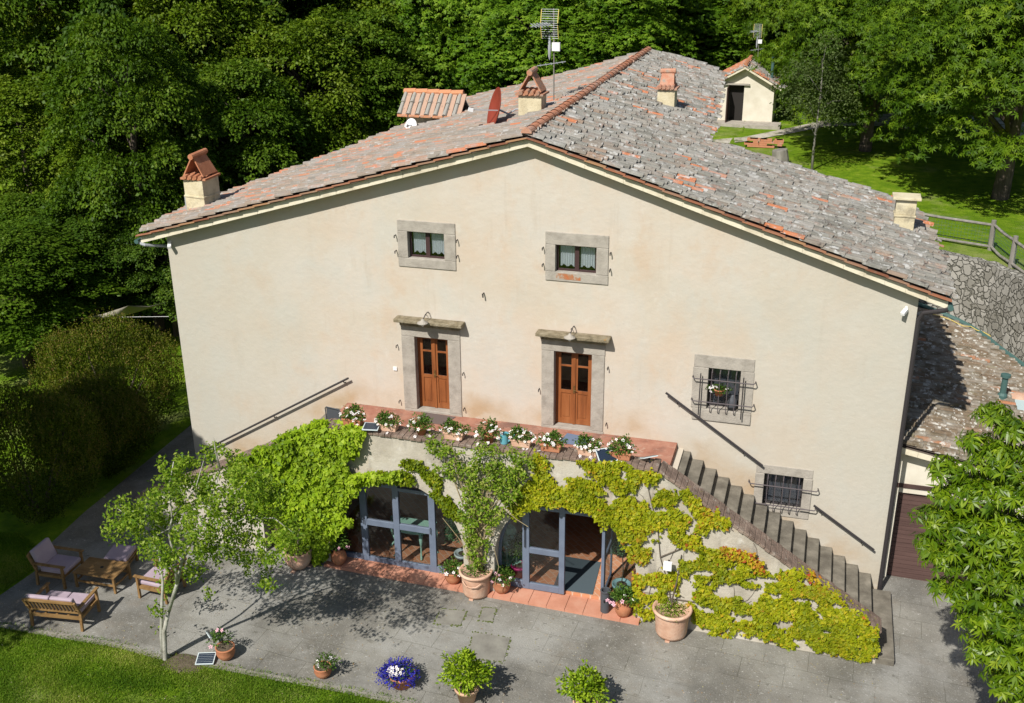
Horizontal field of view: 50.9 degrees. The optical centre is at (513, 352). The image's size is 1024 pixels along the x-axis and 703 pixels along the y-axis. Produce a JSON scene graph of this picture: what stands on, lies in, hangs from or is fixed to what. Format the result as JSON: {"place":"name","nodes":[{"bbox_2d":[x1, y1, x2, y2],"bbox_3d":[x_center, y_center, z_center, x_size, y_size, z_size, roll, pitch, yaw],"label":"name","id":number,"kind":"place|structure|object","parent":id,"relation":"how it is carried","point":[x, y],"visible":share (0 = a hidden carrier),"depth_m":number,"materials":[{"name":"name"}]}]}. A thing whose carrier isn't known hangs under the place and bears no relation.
{"place":"outdoors","nodes":[
{"label":"outdoors","id":0,"kind":"place"},
{"bbox_2d":[0,531,36,591],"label":"grass","id":1,"kind":"structure","parent":0,"point":[8,574],"depth_m":25.93,"materials":[{"name":"green plant"}]},
{"bbox_2d":[0,318,190,594],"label":"lawn","id":2,"kind":"structure","parent":0,"point":[53,529],"depth_m":30.94,"materials":[{"name":"green plant"}]},
{"bbox_2d":[0,374,110,524],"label":"hedge shrub","id":3,"kind":"object","parent":2,"relation":"on","point":[32,414],"visible":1,"depth_m":26.66,"materials":[{"name":"green plant"}]},
{"bbox_2d":[0,218,127,368],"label":"broadleaf tree","id":4,"kind":"object","parent":2,"relation":"on","point":[26,316],"visible":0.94,"depth_m":34.57,"materials":[{"name":"green plant"}]},
{"bbox_2d":[76,302,168,319],"bbox_3d":[-12.974,-1.286,35.449,3.172,0.914,1.245,-5,23,-10],"label":"shade sail","id":5,"kind":"object","parent":4,"relation":"attached to","point":[132,309],"visible":0.81,"depth_m":35.17,"materials":[{"name":"beige fabric"}]},
{"bbox_2d":[5,193,166,332],"bbox_3d":[-15.373,-3.067,38.853,6.139,5.482,5.699,19,29,39],"label":"broadleaf tree","id":6,"kind":"object","parent":2,"relation":"on","point":[92,235],"visible":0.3,"depth_m":37.10,"materials":[{"name":"green plant"}]},
{"bbox_2d":[19,368,164,478],"bbox_3d":[-11.571,1.981,29.502,3.861,3.101,3.521,6,23,15],"label":"hedge shrub","id":7,"kind":"object","parent":2,"relation":"on","point":[118,449],"visible":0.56,"depth_m":29.09,"materials":[{"name":"green plant"}]},
{"bbox_2d":[25,306,185,435],"bbox_3d":[-11.895,0.673,31.387,4.681,4.057,4.248,6,23,15],"label":"hedge shrub","id":8,"kind":"object","parent":2,"relation":"on","point":[79,342],"visible":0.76,"depth_m":30.99,"materials":[{"name":"green plant"}]},
{"bbox_2d":[0,621,418,702],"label":"lawn","id":9,"kind":"structure","parent":0,"point":[171,694],"depth_m":21.87,"materials":[{"name":"green plant"}]},
{"bbox_2d":[159,652,202,673],"bbox_3d":[-6.938,6.479,22.521,1.100,0.054,0.653,6,23,15],"label":"soil patch","id":10,"kind":"object","parent":9,"relation":"on","point":[185,659],"visible":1,"depth_m":22.48,"materials":[{"name":"brown soil"}]},
{"bbox_2d":[100,437,308,660],"bbox_3d":[-6.186,3.928,21.415,6.312,5.984,3.254,29,36,50],"label":"young tree","id":11,"kind":"object","parent":9,"relation":"on","point":[204,491],"visible":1,"depth_m":20.66,"materials":[{"name":"green plant"}]},
{"bbox_2d":[0,248,798,504],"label":"ground","id":12,"kind":"structure","parent":0,"point":[147,319],"depth_m":41.06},
{"bbox_2d":[0,191,110,311],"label":"broadleaf tree","id":13,"kind":"object","parent":12,"relation":"on","point":[31,200],"visible":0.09,"depth_m":38.32,"materials":[{"name":"green plant"}]},
{"bbox_2d":[0,72,117,220],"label":"broadleaf tree","id":14,"kind":"object","parent":12,"relation":"on","point":[21,99],"visible":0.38,"depth_m":40.01,"materials":[{"name":"green plant"}]},
{"bbox_2d":[36,122,181,301],"bbox_3d":[-14.818,-5.042,40.576,5.516,8.016,5.786,6,23,15],"label":"broadleaf tree","id":15,"kind":"object","parent":12,"relation":"on","point":[72,150],"visible":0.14,"depth_m":38.64,"materials":[{"name":"green plant"}]},
{"bbox_2d":[33,12,231,330],"bbox_3d":[-13.236,-5.886,38.072,6.094,11.848,6.258,3,23,8],"label":"broadleaf tree","id":16,"kind":"object","parent":12,"relation":"on","point":[153,99],"visible":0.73,"depth_m":36.31,"materials":[{"name":"green plant"}]},
{"bbox_2d":[105,201,179,336],"bbox_3d":[-12.344,-2.887,38.525,4.385,5.482,4.071,-2,22,-4],"label":"broadleaf tree","id":17,"kind":"object","parent":12,"relation":"on","point":[164,289],"visible":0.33,"depth_m":37.35,"materials":[{"name":"green plant"}]},
{"bbox_2d":[0,623,414,702],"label":"kerb","id":18,"kind":"structure","parent":12,"relation":"on","point":[56,634],"depth_m":22.33,"materials":[{"name":"concrete"}]},
{"bbox_2d":[166,56,326,197],"bbox_3d":[-10.327,-6.508,42.075,7.074,9.842,6.889,-7,23,-16],"label":"broadleaf tree","id":19,"kind":"object","parent":12,"relation":"on","point":[257,111],"visible":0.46,"depth_m":39.55,"materials":[{"name":"green plant"}]},
{"bbox_2d":[134,46,957,589],"bbox_3d":[2.002,-3.276,32.780,19.790,11.604,16.934,6,23,15],"label":"farmhouse","id":20,"kind":"object","parent":12,"relation":"on","point":[640,228],"visible":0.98,"depth_m":25.13,"materials":[{"name":"beige paint"}]},
{"bbox_2d":[199,377,348,452],"bbox_3d":[-6.354,1.674,28.299,4.638,2.796,0.159,6,23,15],"label":"handrail","id":21,"kind":"object","parent":20,"relation":"attached to","point":[283,410],"visible":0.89,"depth_m":28.11,"materials":[{"name":"grey metal"}]},
{"bbox_2d":[394,219,457,270],"bbox_3d":[-2.022,-2.547,25.358,1.571,1.139,0.354,6,23,15],"label":"window","id":22,"kind":"structure","parent":20,"relation":"in","point":[444,240],"depth_m":25.37,"materials":[{"name":"grey stone"}]},
{"bbox_2d":[393,315,464,416],"bbox_3d":[-2.000,0.382,26.508,1.793,2.640,0.639,6,23,15],"label":"door","id":23,"kind":"structure","parent":20,"relation":"in","point":[431,353],"depth_m":26.57,"materials":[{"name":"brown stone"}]},
{"bbox_2d":[468,87,517,123],"bbox_3d":[-0.442,-6.100,27.006,1.154,1.079,0.937,11,25,25],"label":"satellite dish","id":24,"kind":"object","parent":20,"relation":"on","point":[494,110],"visible":0.92,"depth_m":27.13,"materials":[{"name":"red metal"}]},
{"bbox_2d":[531,8,565,99],"bbox_3d":[0.854,-7.546,28.053,1.013,2.688,0.601,-10,24,-21],"label":"antenna","id":25,"kind":"object","parent":20,"relation":"attached to","point":[556,46],"visible":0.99,"depth_m":27.88,"materials":[{"name":"grey metal"}]},
{"bbox_2d":[535,329,610,433],"bbox_3d":[1.428,0.754,25.539,1.750,2.640,0.560,6,23,15],"label":"door","id":26,"kind":"structure","parent":20,"relation":"in","point":[572,381],"depth_m":25.65,"materials":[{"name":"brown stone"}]},
{"bbox_2d":[542,231,611,284],"bbox_3d":[1.450,-2.161,24.425,1.591,1.151,0.354,6,23,15],"label":"window","id":27,"kind":"structure","parent":20,"relation":"in","point":[570,243],"depth_m":24.43,"materials":[{"name":"grey stone"}]},
{"bbox_2d":[665,392,762,465],"bbox_3d":[4.643,1.754,24.875,2.340,1.614,0.159,6,23,15],"label":"handrail","id":28,"kind":"object","parent":20,"relation":"attached to","point":[713,428],"visible":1,"depth_m":24.81,"materials":[{"name":"grey metal"}]},
{"bbox_2d":[691,354,755,424],"bbox_3d":[4.811,0.814,24.622,1.427,1.620,0.523,6,23,15],"label":"window","id":29,"kind":"structure","parent":20,"relation":"in","point":[738,374],"depth_m":24.59,"materials":[{"name":"grey stone"}]},
{"bbox_2d":[748,463,818,519],"bbox_3d":[6.287,3.205,25.142,1.586,1.300,0.523,6,23,15],"label":"window","id":30,"kind":"structure","parent":20,"relation":"in","point":[789,485],"depth_m":25.16,"materials":[{"name":"grey stone"}]},
{"bbox_2d":[884,302,1023,597],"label":"outbuilding","id":31,"kind":"structure","parent":12,"relation":"on","point":[961,373],"depth_m":26.57,"materials":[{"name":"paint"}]},
{"bbox_2d":[886,492,1002,582],"bbox_3d":[10.138,4.479,25.156,2.460,2.520,0.060,6,23,15],"label":"garage door","id":32,"kind":"structure","parent":31,"relation":"in","point":[903,561],"depth_m":25.42,"materials":[{"name":"brown wood"}]},
{"bbox_2d":[907,398,1023,702],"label":"sweet chestnut tree","id":33,"kind":"object","parent":12,"relation":"on","point":[987,559],"visible":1,"depth_m":18.32,"materials":[{"name":"green plant"}]},
{"bbox_2d":[442,518,463,563],"bbox_3d":[-1.172,4.313,25.485,1.002,1.750,1.062,6,23,15],"label":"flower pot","id":34,"kind":"object","parent":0,"point":[458,553],"visible":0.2,"depth_m":25.32,"materials":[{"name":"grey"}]},
{"bbox_2d":[435,608,509,661],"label":"paving","id":35,"kind":"structure","parent":0,"point":[488,647],"depth_m":23.38,"materials":[{"name":"grey concrete"}]},
{"bbox_2d":[0,425,1023,702],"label":"patio","id":36,"kind":"structure","parent":0,"point":[640,663],"depth_m":23.40,"materials":[{"name":"grey concrete"}]},
{"bbox_2d":[26,538,83,589],"bbox_3d":[-10.651,4.894,25.114,0.950,0.876,0.795,5,23,13],"label":"armchair","id":37,"kind":"object","parent":36,"relation":"on","point":[49,560],"visible":1,"depth_m":24.98,"materials":[{"name":"fabric"}]},
{"bbox_2d":[21,582,100,631],"bbox_3d":[-9.913,5.509,23.656,1.251,0.876,0.950,3,23,9],"label":"garden sofa","id":38,"kind":"object","parent":36,"relation":"on","point":[82,605],"visible":1,"depth_m":23.40,"materials":[{"name":"brown wood"}]},
{"bbox_2d":[72,557,131,593],"bbox_3d":[-9.551,5.182,25.037,1.082,0.425,0.672,5,23,14],"label":"coffee table","id":39,"kind":"object","parent":36,"relation":"on","point":[102,568],"visible":1,"depth_m":24.90,"materials":[{"name":"brown wood"}]},
{"bbox_2d":[104,545,138,569],"bbox_3d":[-9.354,4.921,25.676,0.582,0.420,0.612,2,22,5],"label":"footstool","id":40,"kind":"object","parent":36,"relation":"on","point":[123,553],"visible":0.82,"depth_m":25.56,"materials":[{"name":"fabric"}]},
{"bbox_2d":[133,557,186,603],"bbox_3d":[-8.049,5.128,24.634,0.951,0.876,0.775,7,23,17],"label":"armchair","id":41,"kind":"object","parent":36,"relation":"on","point":[147,580],"visible":0.43,"depth_m":24.44,"materials":[{"name":"brown wood"}]},
{"bbox_2d":[195,652,215,664],"bbox_3d":[-6.446,6.460,22.576,0.380,0.162,0.340,-1,22,-2],"label":"solar panel","id":42,"kind":"object","parent":36,"relation":"on","point":[205,658],"visible":0.99,"depth_m":22.54,"materials":[{"name":"grey"}]},
{"bbox_2d":[206,626,234,660],"bbox_3d":[-6.144,6.079,22.575,0.598,0.755,0.545,6,23,15],"label":"flower pot","id":43,"kind":"object","parent":36,"relation":"on","point":[225,650],"visible":1,"depth_m":22.52,"materials":[{"name":"ceramic"}]},
{"bbox_2d":[283,541,311,573],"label":"flower pot","id":44,"kind":"object","parent":36,"relation":"on","point":[303,557],"visible":0.77,"depth_m":25.51,"materials":[{"name":"ceramic"}]},
{"bbox_2d":[313,651,342,678],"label":"flower pot","id":45,"kind":"object","parent":36,"relation":"on","point":[322,669],"visible":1,"depth_m":22.02,"materials":[{"name":"ceramic"}]},
{"bbox_2d":[373,655,420,690],"bbox_3d":[-2.365,6.529,21.903,0.995,0.542,0.904,6,23,15],"label":"flower pot","id":46,"kind":"object","parent":36,"relation":"on","point":[400,675],"visible":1,"depth_m":21.78,"materials":[{"name":"ceramic"}]},
{"bbox_2d":[2,553,879,702],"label":"leaf litter","id":47,"kind":"object","parent":36,"relation":"on","point":[412,645],"visible":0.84,"depth_m":22.99,"materials":[{"name":"brown plant"}]},
{"bbox_2d":[435,646,495,702],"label":"flower pot","id":48,"kind":"object","parent":36,"relation":"on","point":[466,689],"visible":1,"depth_m":21.19,"materials":[{"name":"ceramic"}]},
{"bbox_2d":[459,563,492,600],"bbox_3d":[-0.865,5.224,24.787,0.792,0.771,0.795,6,23,15],"label":"flower pot","id":49,"kind":"object","parent":36,"relation":"on","point":[475,585],"visible":0.82,"depth_m":24.57,"materials":[{"name":"ceramic"}]},
{"bbox_2d":[424,431,534,584],"bbox_3d":[-0.786,3.494,24.082,2.768,3.482,0.866,6,23,15],"label":"climbing rose","id":50,"kind":"object","parent":49,"relation":"in","point":[478,545],"visible":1,"depth_m":23.62,"materials":[{"name":"green plant"}]},
{"bbox_2d":[133,403,894,665],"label":"terrace","id":51,"kind":"structure","parent":36,"relation":"on","point":[555,536],"depth_m":24.68,"materials":[{"name":"paint"}]},
{"bbox_2d":[228,418,403,566],"bbox_3d":[-4.585,3.288,25.270,4.499,3.965,0.855,6,23,15],"label":"climbing ivy","id":52,"kind":"object","parent":51,"relation":"attached to","point":[307,464],"visible":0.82,"depth_m":24.87,"materials":[{"name":"green plant"}]},
{"bbox_2d":[328,529,350,565],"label":"flower pot","id":53,"kind":"object","parent":51,"relation":"on","point":[338,556],"visible":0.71,"depth_m":25.65,"materials":[{"name":"ceramic"}]},
{"bbox_2d":[338,403,366,425],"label":"flower pot","id":54,"kind":"object","parent":51,"relation":"on","point":[358,419],"visible":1,"depth_m":24.40,"materials":[{"name":"ceramic"}]},
{"bbox_2d":[374,409,403,433],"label":"flower pot","id":55,"kind":"object","parent":51,"relation":"on","point":[385,424],"visible":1,"depth_m":24.17,"materials":[{"name":"ceramic"}]},
{"bbox_2d":[336,483,444,573],"bbox_3d":[-2.686,3.984,25.338,3.380,2.590,0.145,6,23,15],"label":"arched window","id":56,"kind":"structure","parent":51,"relation":"in","point":[396,524],"depth_m":25.46,"materials":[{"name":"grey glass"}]},
{"bbox_2d":[390,515,438,560],"bbox_3d":[-2.496,4.530,26.198,1.282,0.824,0.538,6,23,15],"label":"console table","id":57,"kind":"object","parent":51,"relation":"on","point":[413,521],"visible":0.41,"depth_m":26.10,"materials":[{"name":"green paint"}]},
{"bbox_2d":[377,458,464,521],"bbox_3d":[-2.130,3.086,24.354,2.206,1.518,0.227,6,23,15],"label":"climbing creeper","id":58,"kind":"object","parent":51,"relation":"attached to","point":[448,507],"visible":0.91,"depth_m":24.24,"materials":[{"name":"green plant"}]},
{"bbox_2d":[406,412,435,437],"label":"flower pot","id":59,"kind":"object","parent":51,"relation":"on","point":[422,426],"visible":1,"depth_m":23.94,"materials":[{"name":"ceramic"}]},
{"bbox_2d":[438,555,461,584],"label":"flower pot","id":60,"kind":"object","parent":51,"relation":"on","point":[451,573],"visible":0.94,"depth_m":25.01,"materials":[{"name":"ceramic"}]},
{"bbox_2d":[438,417,471,440],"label":"flower pot","id":61,"kind":"object","parent":51,"relation":"on","point":[455,433],"visible":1,"depth_m":23.76,"materials":[{"name":"ceramic"}]},
{"bbox_2d":[473,417,504,445],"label":"flower pot","id":62,"kind":"object","parent":51,"relation":"on","point":[487,434],"visible":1,"depth_m":23.55,"materials":[{"name":"ceramic"}]},
{"bbox_2d":[490,564,514,593],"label":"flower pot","id":63,"kind":"object","parent":51,"relation":"on","point":[503,578],"visible":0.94,"depth_m":24.69,"materials":[{"name":"ceramic"}]},
{"bbox_2d":[502,523,521,567],"bbox_3d":[-0.073,4.580,25.477,0.665,1.253,0.665,17,28,36],"label":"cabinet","id":64,"kind":"object","parent":51,"relation":"on","point":[510,530],"visible":0.58,"depth_m":25.30,"materials":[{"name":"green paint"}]},
{"bbox_2d":[502,532,533,578],"bbox_3d":[0.154,4.710,25.227,0.796,1.192,0.783,6,23,15],"label":"flower pot","id":65,"kind":"object","parent":51,"relation":"on","point":[517,569],"visible":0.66,"depth_m":25.10,"materials":[{"name":"pink"}]},
{"bbox_2d":[505,424,537,449],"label":"flower pot","id":66,"kind":"object","parent":51,"relation":"on","point":[520,440],"visible":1,"depth_m":23.40,"materials":[{"name":"ceramic"}]},
{"bbox_2d":[534,429,568,452],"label":"flower pot","id":67,"kind":"object","parent":51,"relation":"on","point":[548,444],"visible":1,"depth_m":23.19,"materials":[{"name":"ceramic"}]},
{"bbox_2d":[498,506,631,601],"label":"arched window","id":68,"kind":"structure","parent":51,"relation":"in","point":[525,582],"depth_m":24.52,"materials":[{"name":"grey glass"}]},
{"bbox_2d":[506,448,628,534],"bbox_3d":[1.177,3.031,23.360,2.792,1.831,0.346,6,23,15],"label":"climbing creeper","id":69,"kind":"object","parent":51,"relation":"attached to","point":[540,489],"visible":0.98,"depth_m":23.32,"materials":[{"name":"green plant"}]},
{"bbox_2d":[554,556,600,594],"bbox_3d":[1.530,5.255,25.419,0.988,0.012,1.367,6,23,15],"label":"doormat","id":70,"kind":"object","parent":51,"relation":"on","point":[581,575],"visible":0.8,"depth_m":25.39,"materials":[{"name":"grey fabric"}]},
{"bbox_2d":[572,432,603,458],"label":"flower pot","id":71,"kind":"object","parent":51,"relation":"on","point":[587,448],"visible":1,"depth_m":23.02,"materials":[{"name":"ceramic"}]},
{"bbox_2d":[610,532,630,595],"bbox_3d":[2.454,4.740,24.332,0.576,1.783,0.617,6,23,15],"label":"flower pot","id":72,"kind":"object","parent":51,"relation":"on","point":[622,580],"visible":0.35,"depth_m":24.33,"materials":[{"name":"teal"}]},
{"bbox_2d":[606,582,638,617],"bbox_3d":[2.454,5.539,23.996,0.760,0.762,0.694,6,23,15],"label":"flower pot","id":73,"kind":"object","parent":51,"relation":"on","point":[622,606],"visible":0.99,"depth_m":23.89,"materials":[{"name":"ceramic"}]},
{"bbox_2d":[606,433,638,461],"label":"flower pot","id":74,"kind":"object","parent":51,"relation":"on","point":[620,453],"visible":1,"depth_m":22.83,"materials":[{"name":"ceramic"}]},
{"bbox_2d":[563,458,880,663],"bbox_3d":[4.431,4.332,22.990,6.881,4.110,0.556,6,23,15],"label":"climbing creeper","id":75,"kind":"object","parent":51,"relation":"attached to","point":[845,626],"visible":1,"depth_m":22.87,"materials":[{"name":"green plant"}]},
{"bbox_2d":[717,546,819,583],"bbox_3d":[5.378,4.481,22.539,2.215,0.756,0.542,1,22,4],"label":"climbing creeper","id":76,"kind":"object","parent":51,"relation":"attached to","point":[732,554],"visible":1,"depth_m":22.57,"materials":[{"name":"yellow plant"}]},
{"bbox_2d":[555,659,614,702],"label":"flower pot","id":77,"kind":"object","parent":36,"relation":"on","point":[593,683],"visible":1,"depth_m":20.87,"materials":[{"name":"ceramic"}]},
{"bbox_2d":[652,555,692,642],"bbox_3d":[3.450,5.298,23.287,0.880,1.901,0.896,6,23,15],"label":"flower pot","id":78,"kind":"object","parent":36,"relation":"on","point":[671,619],"visible":0.98,"depth_m":23.29,"materials":[{"name":"ceramic"}]},
{"bbox_2d":[0,29,1023,273],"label":"lawn","id":79,"kind":"structure","parent":0,"point":[948,185],"depth_m":41.75,"materials":[{"name":"green plant"}]},
{"bbox_2d":[0,0,115,187],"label":"broadleaf tree","id":80,"kind":"object","parent":79,"relation":"on","point":[20,46],"visible":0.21,"depth_m":43.17,"materials":[{"name":"green plant"}]},
{"bbox_2d":[0,0,175,212],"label":"broadleaf tree","id":81,"kind":"object","parent":79,"relation":"on","point":[61,19],"visible":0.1,"depth_m":44.50,"materials":[{"name":"green plant"}]},
{"bbox_2d":[30,0,254,173],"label":"broadleaf tree","id":82,"kind":"object","parent":79,"relation":"on","point":[98,7],"visible":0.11,"depth_m":41.95,"materials":[{"name":"green plant"}]},
{"bbox_2d":[115,0,307,190],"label":"broadleaf tree","id":83,"kind":"object","parent":79,"relation":"on","point":[192,14],"visible":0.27,"depth_m":41.74,"materials":[{"name":"green plant"}]},
{"bbox_2d":[166,0,357,163],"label":"broadleaf tree","id":84,"kind":"object","parent":79,"relation":"on","point":[286,5],"visible":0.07,"depth_m":45.88,"materials":[{"name":"green plant"}]},
{"bbox_2d":[224,1,391,177],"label":"broadleaf tree","id":85,"kind":"object","parent":79,"relation":"on","point":[295,35],"visible":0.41,"depth_m":42.47,"materials":[{"name":"green plant"}]},
{"bbox_2d":[268,0,414,108],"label":"broadleaf tree","id":86,"kind":"object","parent":79,"relation":"on","point":[313,3],"visible":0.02,"depth_m":47.67,"materials":[{"name":"green plant"}]},
{"bbox_2d":[290,8,439,153],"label":"broadleaf tree","id":87,"kind":"object","parent":79,"relation":"on","point":[407,76],"visible":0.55,"depth_m":43.93,"materials":[{"name":"green plant"}]},
{"bbox_2d":[0,0,734,112],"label":"woodland","id":88,"kind":"object","parent":79,"relation":"on","point":[707,4],"depth_m":53.72,"materials":[{"name":"green plant"}]},
{"bbox_2d":[296,0,461,134],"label":"broadleaf tree","id":89,"kind":"object","parent":79,"relation":"on","point":[376,5],"visible":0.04,"depth_m":46.74,"materials":[{"name":"green plant"}]},
{"bbox_2d":[360,0,506,126],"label":"horse chestnut tree","id":90,"kind":"object","parent":79,"relation":"on","point":[408,8],"visible":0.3,"depth_m":45.69,"materials":[{"name":"green plant"}]},
{"bbox_2d":[407,0,568,93],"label":"horse chestnut tree","id":91,"kind":"object","parent":79,"relation":"on","point":[473,10],"visible":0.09,"depth_m":46.54,"materials":[{"name":"green plant"}]},
{"bbox_2d":[444,0,610,95],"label":"horse chestnut tree","id":92,"kind":"object","parent":79,"relation":"on","point":[526,11],"visible":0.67,"depth_m":44.85,"materials":[{"name":"green plant"}]},
{"bbox_2d":[500,0,682,84],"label":"horse chestnut tree","id":93,"kind":"object","parent":79,"relation":"on","point":[626,42],"visible":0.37,"depth_m":46.78,"materials":[{"name":"green plant"}]},
{"bbox_2d":[576,0,706,58],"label":"horse chestnut tree","id":94,"kind":"object","parent":79,"relation":"on","point":[665,17],"visible":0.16,"depth_m":51.52,"materials":[{"name":"green plant"}]},
{"bbox_2d":[656,0,796,72],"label":"horse chestnut tree","id":95,"kind":"object","parent":79,"relation":"on","point":[708,55],"visible":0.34,"depth_m":54.95,"materials":[{"name":"green plant"}]},
{"bbox_2d":[714,120,780,129],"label":"shed apron","id":96,"kind":"object","parent":79,"relation":"on","point":[754,124],"visible":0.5,"depth_m":51.23,"materials":[{"name":"beige concrete"}]},
{"bbox_2d":[717,55,786,122],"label":"shed","id":97,"kind":"structure","parent":79,"relation":"on","point":[750,95],"depth_m":51.60,"materials":[{"name":"paint"}]},
{"bbox_2d":[744,137,783,147],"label":"tile stack","id":98,"kind":"object","parent":79,"relation":"on","point":[762,142],"visible":1,"depth_m":46.71,"materials":[{"name":"tile"}]},
{"bbox_2d":[719,0,857,94],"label":"sweet chestnut tree","id":99,"kind":"object","parent":79,"relation":"on","point":[766,15],"visible":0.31,"depth_m":53.03,"materials":[{"name":"green plant"}]},
{"bbox_2d":[769,29,867,169],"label":"birch tree","id":100,"kind":"object","parent":79,"relation":"on","point":[800,100],"visible":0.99,"depth_m":40.62,"materials":[{"name":"green plant"}]},
{"bbox_2d":[748,0,981,151],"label":"sweet chestnut tree","id":101,"kind":"object","parent":79,"relation":"on","point":[822,16],"visible":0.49,"depth_m":42.21,"materials":[{"name":"green plant"}]},
{"bbox_2d":[850,0,1023,200],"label":"sweet chestnut tree","id":102,"kind":"object","parent":79,"relation":"on","point":[957,38],"visible":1,"depth_m":35.00,"materials":[{"name":"green plant"}]},
{"bbox_2d":[918,249,1023,361],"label":"retaining wall","id":103,"kind":"structure","parent":79,"relation":"on","point":[989,300],"depth_m":31.04,"materials":[{"name":"stone"}]},
{"bbox_2d":[925,213,1023,273],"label":"fence","id":104,"kind":"object","parent":79,"relation":"on","point":[1011,261],"visible":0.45,"depth_m":32.06,"materials":[{"name":"grey wood"}]},
{"bbox_2d":[713,113,1023,142],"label":"path","id":105,"kind":"structure","parent":0,"point":[880,122],"depth_m":50.71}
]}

